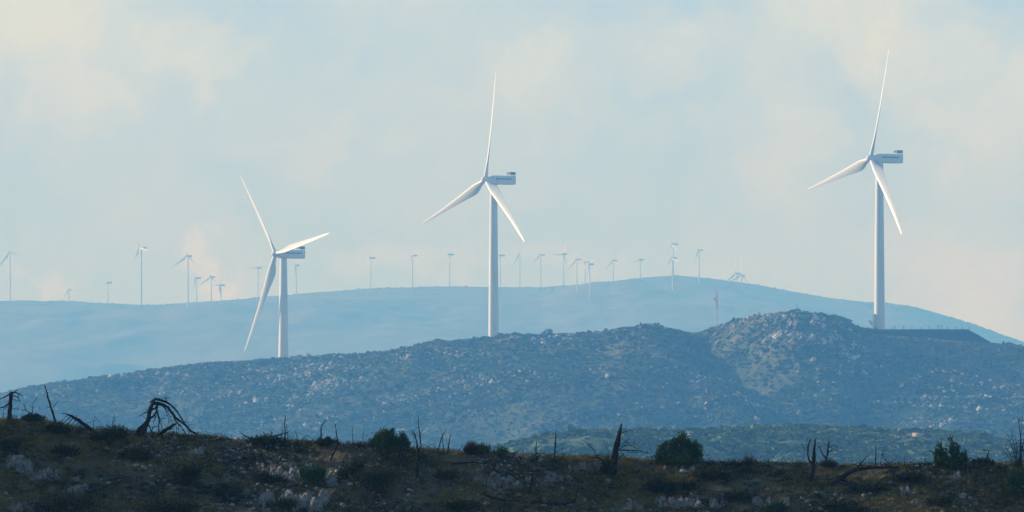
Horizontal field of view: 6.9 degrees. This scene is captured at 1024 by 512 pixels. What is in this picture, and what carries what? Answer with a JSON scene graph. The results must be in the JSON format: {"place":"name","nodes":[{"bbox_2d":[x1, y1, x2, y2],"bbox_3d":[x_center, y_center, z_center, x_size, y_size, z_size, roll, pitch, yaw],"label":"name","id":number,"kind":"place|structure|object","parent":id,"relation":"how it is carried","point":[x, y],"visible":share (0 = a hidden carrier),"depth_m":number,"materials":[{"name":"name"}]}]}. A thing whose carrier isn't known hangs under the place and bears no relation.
{"place":"outdoors","nodes":[
{"label":"outdoors","id":0,"kind":"place"},
{"bbox_2d":[0,275,1023,392],"bbox_3d":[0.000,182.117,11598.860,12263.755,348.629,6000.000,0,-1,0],"label":"mountain","id":1,"kind":"structure","parent":0,"point":[54,341],"depth_m":11612.56,"materials":[{"name":"blue"}]},
{"bbox_2d":[0,236,22,300],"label":"wind turbine","id":2,"kind":"object","parent":1,"relation":"on","point":[6,256],"visible":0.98,"depth_m":12634.31,"materials":[{"name":"white metal"}]},
{"bbox_2d":[129,221,147,304],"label":"wind turbine","id":3,"kind":"object","parent":1,"relation":"on","point":[141,248],"visible":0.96,"depth_m":12633.42,"materials":[{"name":"white metal"}]},
{"bbox_2d":[171,245,197,307],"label":"wind turbine","id":4,"kind":"object","parent":1,"relation":"on","point":[187,256],"visible":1,"depth_m":11814.08,"materials":[{"name":"white metal"}]},
{"bbox_2d":[190,269,202,301],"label":"wind turbine","id":5,"kind":"object","parent":1,"relation":"on","point":[196,277],"visible":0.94,"depth_m":12632.71,"materials":[{"name":"white metal"}]},
{"bbox_2d":[197,259,218,300],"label":"wind turbine","id":6,"kind":"object","parent":1,"relation":"on","point":[211,277],"visible":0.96,"depth_m":12633.34,"materials":[{"name":"white metal"}]},
{"bbox_2d":[207,272,224,300],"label":"wind turbine","id":7,"kind":"object","parent":1,"relation":"on","point":[219,285],"visible":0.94,"depth_m":12630.80,"materials":[{"name":"white metal"}]},
{"bbox_2d":[287,259,301,293],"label":"wind turbine","id":8,"kind":"object","parent":1,"relation":"on","point":[297,264],"visible":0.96,"depth_m":12633.26,"materials":[{"name":"white metal"}]},
{"bbox_2d":[0,275,1016,343],"bbox_3d":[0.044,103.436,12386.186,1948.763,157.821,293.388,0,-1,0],"label":"mountain scrub","id":9,"kind":"object","parent":1,"relation":"on","point":[864,304],"visible":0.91,"depth_m":12372.69,"materials":[{"name":"green plant"}]},
{"bbox_2d":[511,242,527,286],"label":"wind turbine","id":10,"kind":"object","parent":1,"relation":"on","point":[519,264],"visible":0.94,"depth_m":12633.71,"materials":[{"name":"white metal"}]},
{"bbox_2d":[534,249,544,286],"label":"wind turbine","id":11,"kind":"object","parent":1,"relation":"on","point":[541,255],"visible":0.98,"depth_m":12633.55,"materials":[{"name":"white metal"}]},
{"bbox_2d":[551,242,567,284],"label":"wind turbine","id":12,"kind":"object","parent":1,"relation":"on","point":[563,253],"visible":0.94,"depth_m":12633.51,"materials":[{"name":"white metal"}]},
{"bbox_2d":[569,250,584,291],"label":"wind turbine","id":13,"kind":"object","parent":1,"relation":"on","point":[576,272],"visible":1,"depth_m":12025.95,"materials":[{"name":"white metal"}]},
{"bbox_2d":[585,260,593,297],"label":"wind turbine","id":14,"kind":"object","parent":1,"relation":"on","point":[590,263],"visible":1,"depth_m":11908.04,"materials":[{"name":"white metal"}]},
{"bbox_2d":[664,243,677,289],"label":"wind turbine","id":15,"kind":"object","parent":1,"relation":"on","point":[673,258],"visible":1,"depth_m":12052.03,"materials":[{"name":"white metal"}]},
{"bbox_2d":[665,241,677,274],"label":"wind turbine","id":16,"kind":"object","parent":1,"relation":"on","point":[672,244],"visible":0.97,"depth_m":12633.62,"materials":[{"name":"white metal"}]},
{"bbox_2d":[694,243,706,281],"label":"wind turbine","id":17,"kind":"object","parent":1,"relation":"on","point":[701,249],"visible":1,"depth_m":12301.26,"materials":[{"name":"white metal"}]},
{"bbox_2d":[726,260,746,281],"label":"wind turbine","id":18,"kind":"object","parent":1,"relation":"on","point":[733,275],"visible":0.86,"depth_m":12633.83,"materials":[{"name":"white metal"}]},
{"bbox_2d":[0,310,1023,449],"bbox_3d":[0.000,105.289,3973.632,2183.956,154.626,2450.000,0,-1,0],"label":"hill","id":19,"kind":"structure","parent":0,"point":[513,408],"depth_m":3711.75,"materials":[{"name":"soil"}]},
{"bbox_2d":[240,176,328,357],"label":"wind turbine","id":20,"kind":"object","parent":19,"relation":"on","point":[286,253],"visible":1,"depth_m":4147.87,"materials":[{"name":"white paint"}]},
{"bbox_2d":[422,73,524,336],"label":"wind turbine","id":21,"kind":"object","parent":19,"relation":"on","point":[491,182],"visible":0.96,"depth_m":4001.80,"materials":[{"name":"white paint"}]},
{"bbox_2d":[0,308,1023,450],"bbox_3d":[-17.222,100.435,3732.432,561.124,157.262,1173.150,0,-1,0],"label":"hillside scrub","id":22,"kind":"object","parent":19,"relation":"on","point":[692,416],"visible":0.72,"depth_m":3747.61,"materials":[{"name":"green plant"}]},
{"bbox_2d":[18,309,1023,439],"bbox_3d":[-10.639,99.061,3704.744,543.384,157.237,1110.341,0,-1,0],"label":"hillside rocks","id":23,"kind":"object","parent":19,"relation":"on","point":[778,333],"visible":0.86,"depth_m":3762.60,"materials":[{"name":"stone"}]},
{"bbox_2d":[865,329,990,342],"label":"embankment","id":24,"kind":"structure","parent":19,"relation":"on","point":[958,334],"depth_m":3833.32,"materials":[{"name":"blue"}]},
{"bbox_2d":[807,50,902,328],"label":"wind turbine","id":25,"kind":"object","parent":24,"relation":"on","point":[877,161],"visible":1,"depth_m":3865.51,"materials":[{"name":"white paint"}]},
{"bbox_2d":[0,417,1023,511],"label":"foreground slope","id":26,"kind":"structure","parent":0,"point":[324,453],"depth_m":178.55,"materials":[{"name":"plant"}]},
{"bbox_2d":[0,436,22,450],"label":"shrub","id":27,"kind":"object","parent":26,"relation":"on","point":[12,443],"visible":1,"depth_m":178.58,"materials":[{"name":"green plant"}]},
{"bbox_2d":[0,389,22,419],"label":"dead tree","id":28,"kind":"object","parent":26,"relation":"on","point":[9,406],"visible":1,"depth_m":180.02,"materials":[{"name":"brown wood"}]},
{"bbox_2d":[5,454,33,473],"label":"rock outcrop","id":29,"kind":"object","parent":26,"relation":"on","point":[16,461],"visible":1,"depth_m":177.96,"materials":[{"name":"grey stone"}]},
{"bbox_2d":[8,500,44,511],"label":"rock outcrop","id":30,"kind":"object","parent":26,"relation":"on","point":[19,504],"visible":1,"depth_m":176.20,"materials":[{"name":"grey stone"}]},
{"bbox_2d":[20,410,46,421],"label":"shrub","id":31,"kind":"object","parent":26,"relation":"on","point":[37,417],"visible":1,"depth_m":180.16,"materials":[{"name":"green plant"}]},
{"bbox_2d":[28,467,60,481],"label":"rock outcrop","id":32,"kind":"object","parent":26,"relation":"on","point":[45,473],"visible":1,"depth_m":177.83,"materials":[{"name":"grey stone"}]},
{"bbox_2d":[43,385,56,421],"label":"dead tree","id":33,"kind":"object","parent":26,"relation":"on","point":[52,412],"visible":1,"depth_m":180.35,"materials":[{"name":"brown wood"}]},
{"bbox_2d":[44,420,72,435],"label":"shrub","id":34,"kind":"object","parent":26,"relation":"on","point":[61,429],"visible":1,"depth_m":179.77,"materials":[{"name":"green plant"}]},
{"bbox_2d":[49,444,80,456],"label":"shrub","id":35,"kind":"object","parent":26,"relation":"on","point":[65,450],"visible":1,"depth_m":178.82,"materials":[{"name":"green plant"}]},
{"bbox_2d":[24,484,110,511],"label":"shrub","id":36,"kind":"object","parent":26,"relation":"on","point":[80,500],"visible":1,"depth_m":176.34,"materials":[{"name":"green plant"}]},
{"bbox_2d":[61,483,87,496],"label":"rock outcrop","id":37,"kind":"object","parent":26,"relation":"on","point":[74,487],"visible":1,"depth_m":177.41,"materials":[{"name":"grey stone"}]},
{"bbox_2d":[61,413,94,431],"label":"fallen tree","id":38,"kind":"object","parent":26,"relation":"on","point":[81,422],"visible":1,"depth_m":180.22,"materials":[{"name":"brown wood"}]},
{"bbox_2d":[85,422,129,441],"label":"shrub","id":39,"kind":"object","parent":26,"relation":"on","point":[114,432],"visible":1,"depth_m":179.71,"materials":[{"name":"green plant"}]},
{"bbox_2d":[117,443,156,461],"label":"shrub","id":40,"kind":"object","parent":26,"relation":"on","point":[135,454],"visible":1,"depth_m":178.89,"materials":[{"name":"green plant"}]},
{"bbox_2d":[134,397,198,435],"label":"dead tree","id":41,"kind":"object","parent":26,"relation":"on","point":[143,427],"visible":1,"depth_m":180.17,"materials":[{"name":"brown wood"}]},
{"bbox_2d":[136,495,201,511],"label":"shrub","id":42,"kind":"object","parent":26,"relation":"on","point":[160,505],"visible":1,"depth_m":176.50,"materials":[{"name":"green plant"}]},
{"bbox_2d":[171,459,203,485],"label":"shrub","id":43,"kind":"object","parent":26,"relation":"on","point":[188,473],"visible":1,"depth_m":177.89,"materials":[{"name":"green plant"}]},
{"bbox_2d":[187,447,210,457],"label":"rock outcrop","id":44,"kind":"object","parent":26,"relation":"on","point":[195,451],"visible":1,"depth_m":179.41,"materials":[{"name":"grey stone"}]},
{"bbox_2d":[210,481,242,499],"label":"shrub","id":45,"kind":"object","parent":26,"relation":"on","point":[225,490],"visible":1,"depth_m":177.52,"materials":[{"name":"green plant"}]},
{"bbox_2d":[240,432,283,445],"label":"shrub","id":46,"kind":"object","parent":26,"relation":"on","point":[265,439],"visible":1,"depth_m":179.82,"materials":[{"name":"green plant"}]},
{"bbox_2d":[252,469,284,483],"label":"shrub","id":47,"kind":"object","parent":26,"relation":"on","point":[264,477],"visible":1,"depth_m":177.99,"materials":[{"name":"green plant"}]},
{"bbox_2d":[260,463,311,480],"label":"rock outcrop","id":48,"kind":"object","parent":26,"relation":"on","point":[289,475],"visible":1,"depth_m":178.47,"materials":[{"name":"grey stone"}]},
{"bbox_2d":[274,496,297,511],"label":"shrub","id":49,"kind":"object","parent":26,"relation":"on","point":[285,504],"visible":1,"depth_m":176.82,"materials":[{"name":"green plant"}]},
{"bbox_2d":[258,489,330,511],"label":"rock outcrop","id":50,"kind":"object","parent":26,"relation":"on","point":[317,501],"visible":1,"depth_m":177.00,"materials":[{"name":"grey stone"}]},
{"bbox_2d":[294,463,331,484],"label":"shrub","id":51,"kind":"object","parent":26,"relation":"on","point":[316,473],"visible":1,"depth_m":177.76,"materials":[{"name":"green plant"}]},
{"bbox_2d":[316,435,339,446],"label":"shrub","id":52,"kind":"object","parent":26,"relation":"on","point":[327,441],"visible":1,"depth_m":179.45,"materials":[{"name":"green plant"}]},
{"bbox_2d":[318,473,337,485],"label":"rock outcrop","id":53,"kind":"object","parent":26,"relation":"on","point":[332,478],"visible":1,"depth_m":177.86,"materials":[{"name":"grey stone"}]},
{"bbox_2d":[330,424,337,460],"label":"dead sapling","id":54,"kind":"object","parent":26,"relation":"on","point":[336,445],"visible":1,"depth_m":178.79,"materials":[{"name":"brown wood"}]},
{"bbox_2d":[336,456,368,480],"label":"shrub","id":55,"kind":"object","parent":26,"relation":"on","point":[355,466],"visible":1,"depth_m":177.78,"materials":[{"name":"green plant"}]},
{"bbox_2d":[351,460,415,493],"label":"shrub","id":56,"kind":"object","parent":26,"relation":"on","point":[378,478],"visible":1,"depth_m":177.34,"materials":[{"name":"green plant"}]},
{"bbox_2d":[364,427,410,451],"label":"shrub","id":57,"kind":"object","parent":26,"relation":"on","point":[390,438],"visible":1,"depth_m":179.39,"materials":[{"name":"green plant"}]},
{"bbox_2d":[407,416,427,477],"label":"dead tree","id":58,"kind":"object","parent":26,"relation":"on","point":[417,455],"visible":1,"depth_m":178.43,"materials":[{"name":"brown wood"}]},
{"bbox_2d":[433,467,462,480],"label":"shrub","id":59,"kind":"object","parent":26,"relation":"on","point":[449,475],"visible":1,"depth_m":178.40,"materials":[{"name":"green plant"}]},
{"bbox_2d":[439,497,486,511],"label":"shrub","id":60,"kind":"object","parent":26,"relation":"on","point":[459,505],"visible":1,"depth_m":176.97,"materials":[{"name":"green plant"}]},
{"bbox_2d":[462,440,479,454],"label":"twiggy bush","id":61,"kind":"object","parent":26,"relation":"on","point":[472,448],"visible":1,"depth_m":179.58,"materials":[{"name":"plant"}]},
{"bbox_2d":[478,442,491,454],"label":"shrub","id":62,"kind":"object","parent":26,"relation":"on","point":[484,448],"visible":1,"depth_m":179.66,"materials":[{"name":"green plant"}]},
{"bbox_2d":[491,446,509,456],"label":"shrub","id":63,"kind":"object","parent":26,"relation":"on","point":[502,450],"visible":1,"depth_m":179.61,"materials":[{"name":"green plant"}]},
{"bbox_2d":[473,471,530,489],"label":"rock outcrop","id":64,"kind":"object","parent":26,"relation":"on","point":[510,479],"visible":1,"depth_m":178.31,"materials":[{"name":"grey stone"}]},
{"bbox_2d":[0,417,1005,511],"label":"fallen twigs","id":65,"kind":"object","parent":26,"relation":"on","point":[152,449],"depth_m":179.49,"materials":[{"name":"brown wood"}]},
{"bbox_2d":[0,407,1023,511],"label":"scrub","id":66,"kind":"object","parent":26,"relation":"on","point":[383,453],"visible":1,"depth_m":178.70,"materials":[{"name":"green plant"}]},
{"bbox_2d":[0,420,1023,511],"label":"loose stones","id":67,"kind":"object","parent":26,"relation":"on","point":[962,496],"visible":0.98,"depth_m":178.53,"materials":[{"name":"grey stone"}]},
{"bbox_2d":[528,474,532,495],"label":"charred stump","id":68,"kind":"object","parent":26,"relation":"on","point":[530,487],"visible":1,"depth_m":177.94,"materials":[{"name":"brown wood"}]},
{"bbox_2d":[484,487,577,505],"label":"fallen branch","id":69,"kind":"object","parent":26,"relation":"on","point":[556,503],"visible":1,"depth_m":177.55,"materials":[{"name":"brown wood"}]},
{"bbox_2d":[544,471,571,483],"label":"rock outcrop","id":70,"kind":"object","parent":26,"relation":"on","point":[552,475],"visible":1,"depth_m":178.87,"materials":[{"name":"grey stone"}]},
{"bbox_2d":[569,460,600,471],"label":"rock outcrop","id":71,"kind":"object","parent":26,"relation":"on","point":[584,465],"visible":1,"depth_m":179.60,"materials":[{"name":"grey stone"}]},
{"bbox_2d":[583,440,608,461],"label":"fallen branch","id":72,"kind":"object","parent":26,"relation":"on","point":[598,454],"visible":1,"depth_m":179.93,"materials":[{"name":"brown wood"}]},
{"bbox_2d":[599,456,617,474],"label":"shrub","id":73,"kind":"object","parent":26,"relation":"on","point":[608,466],"visible":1,"depth_m":179.47,"materials":[{"name":"green plant"}]},
{"bbox_2d":[610,501,642,510],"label":"rock outcrop","id":74,"kind":"object","parent":26,"relation":"on","point":[628,505],"visible":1,"depth_m":178.28,"materials":[{"name":"grey stone"}]},
{"bbox_2d":[610,423,645,476],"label":"dead tree","id":75,"kind":"object","parent":26,"relation":"on","point":[615,452],"visible":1,"depth_m":179.56,"materials":[{"name":"brown wood"}]},
{"bbox_2d":[643,474,678,494],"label":"shrub","id":76,"kind":"object","parent":26,"relation":"on","point":[658,484],"visible":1,"depth_m":178.88,"materials":[{"name":"green plant"}]},
{"bbox_2d":[661,464,694,471],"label":"rock outcrop","id":77,"kind":"object","parent":26,"relation":"on","point":[680,468],"visible":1,"depth_m":179.98,"materials":[{"name":"grey stone"}]},
{"bbox_2d":[653,431,709,465],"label":"shrub","id":78,"kind":"object","parent":26,"relation":"on","point":[676,453],"visible":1,"depth_m":180.23,"materials":[{"name":"green plant"}]},
{"bbox_2d":[680,480,698,491],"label":"shrub","id":79,"kind":"object","parent":26,"relation":"on","point":[691,485],"visible":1,"depth_m":178.95,"materials":[{"name":"green plant"}]},
{"bbox_2d":[655,495,727,509],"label":"rock outcrop","id":80,"kind":"object","parent":26,"relation":"on","point":[661,499],"visible":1,"depth_m":178.38,"materials":[{"name":"grey stone"}]},
{"bbox_2d":[695,466,732,480],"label":"shrub","id":81,"kind":"object","parent":26,"relation":"on","point":[712,474],"visible":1,"depth_m":179.37,"materials":[{"name":"green plant"}]},
{"bbox_2d":[722,488,754,501],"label":"shrub","id":82,"kind":"object","parent":26,"relation":"on","point":[737,495],"visible":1,"depth_m":178.37,"materials":[{"name":"green plant"}]},
{"bbox_2d":[740,452,756,465],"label":"twiggy bush","id":83,"kind":"object","parent":26,"relation":"on","point":[750,460],"visible":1,"depth_m":180.00,"materials":[{"name":"plant"}]},
{"bbox_2d":[752,496,789,508],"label":"rock outcrop","id":84,"kind":"object","parent":26,"relation":"on","point":[758,500],"visible":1,"depth_m":178.23,"materials":[{"name":"grey stone"}]},
{"bbox_2d":[758,496,788,511],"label":"shrub","id":85,"kind":"object","parent":26,"relation":"on","point":[777,507],"visible":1,"depth_m":177.77,"materials":[{"name":"green plant"}]},
{"bbox_2d":[802,435,818,480],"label":"dead tree","id":86,"kind":"object","parent":26,"relation":"on","point":[813,465],"visible":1,"depth_m":179.35,"materials":[{"name":"brown wood"}]},
{"bbox_2d":[819,457,837,466],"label":"twiggy bush","id":87,"kind":"object","parent":26,"relation":"on","point":[827,463],"visible":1,"depth_m":179.88,"materials":[{"name":"plant"}]},
{"bbox_2d":[817,438,842,458],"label":"dead sapling","id":88,"kind":"object","parent":26,"relation":"on","point":[827,450],"visible":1,"depth_m":180.71,"materials":[{"name":"brown wood"}]},
{"bbox_2d":[815,499,860,511],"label":"shrub","id":89,"kind":"object","parent":26,"relation":"on","point":[844,505],"visible":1,"depth_m":177.84,"materials":[{"name":"green plant"}]},
{"bbox_2d":[829,454,898,485],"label":"fallen tree","id":90,"kind":"object","parent":26,"relation":"on","point":[847,473],"visible":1,"depth_m":179.14,"materials":[{"name":"brown wood"}]},
{"bbox_2d":[843,479,889,493],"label":"shrub","id":91,"kind":"object","parent":26,"relation":"on","point":[872,486],"visible":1,"depth_m":178.58,"materials":[{"name":"green plant"}]},
{"bbox_2d":[900,485,912,493],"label":"rock outcrop","id":92,"kind":"object","parent":26,"relation":"on","point":[907,488],"visible":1,"depth_m":178.39,"materials":[{"name":"grey stone"}]},
{"bbox_2d":[888,469,941,483],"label":"shrub","id":93,"kind":"object","parent":26,"relation":"on","point":[911,476],"visible":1,"depth_m":178.61,"materials":[{"name":"green plant"}]},
{"bbox_2d":[922,494,956,506],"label":"shrub","id":94,"kind":"object","parent":26,"relation":"on","point":[938,499],"visible":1,"depth_m":177.58,"materials":[{"name":"green plant"}]},
{"bbox_2d":[929,435,970,467],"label":"shrub","id":95,"kind":"object","parent":26,"relation":"on","point":[941,458],"visible":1,"depth_m":179.32,"materials":[{"name":"green plant"}]},
{"bbox_2d":[949,471,972,479],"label":"rock outcrop","id":96,"kind":"object","parent":26,"relation":"on","point":[958,475],"visible":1,"depth_m":178.86,"materials":[{"name":"grey stone"}]},
{"bbox_2d":[969,455,995,466],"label":"shrub","id":97,"kind":"object","parent":26,"relation":"on","point":[986,461],"visible":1,"depth_m":179.49,"materials":[{"name":"green plant"}]},
{"bbox_2d":[1000,465,1023,498],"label":"shrub","id":98,"kind":"object","parent":26,"relation":"on","point":[1014,482],"visible":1,"depth_m":178.21,"materials":[{"name":"green plant"}]},
{"bbox_2d":[1001,415,1023,468],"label":"dead sapling","id":99,"kind":"object","parent":26,"relation":"on","point":[1019,462],"visible":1,"depth_m":179.44,"materials":[{"name":"brown wood"}]},
{"bbox_2d":[0,0,1023,341],"label":"sky","id":100,"kind":"structure","parent":0,"point":[627,129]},
{"bbox_2d":[507,426,1022,462],"bbox_3d":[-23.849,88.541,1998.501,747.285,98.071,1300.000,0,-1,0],"label":"hill","id":101,"kind":"structure","parent":0,"point":[594,440],"depth_m":1935.35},
{"bbox_2d":[558,427,933,461],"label":"hill rocks","id":102,"kind":"object","parent":101,"relation":"on","point":[917,434],"visible":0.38,"depth_m":2023.52,"materials":[{"name":"stone"}]},
{"bbox_2d":[490,423,1023,464],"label":"hill scrub","id":103,"kind":"object","parent":101,"relation":"on","point":[642,438],"visible":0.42,"depth_m":1967.83,"materials":[{"name":"green plant"}]},
{"bbox_3d":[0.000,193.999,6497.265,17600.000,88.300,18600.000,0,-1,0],"label":"ground","id":104,"kind":"structure","parent":0,"visible":0},
{"bbox_2d":[713,294,717,325],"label":"radio mast","id":105,"kind":"object","parent":104,"relation":"on","point":[714,298],"visible":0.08,"depth_m":4699.98,"materials":[{"name":"white metal"}]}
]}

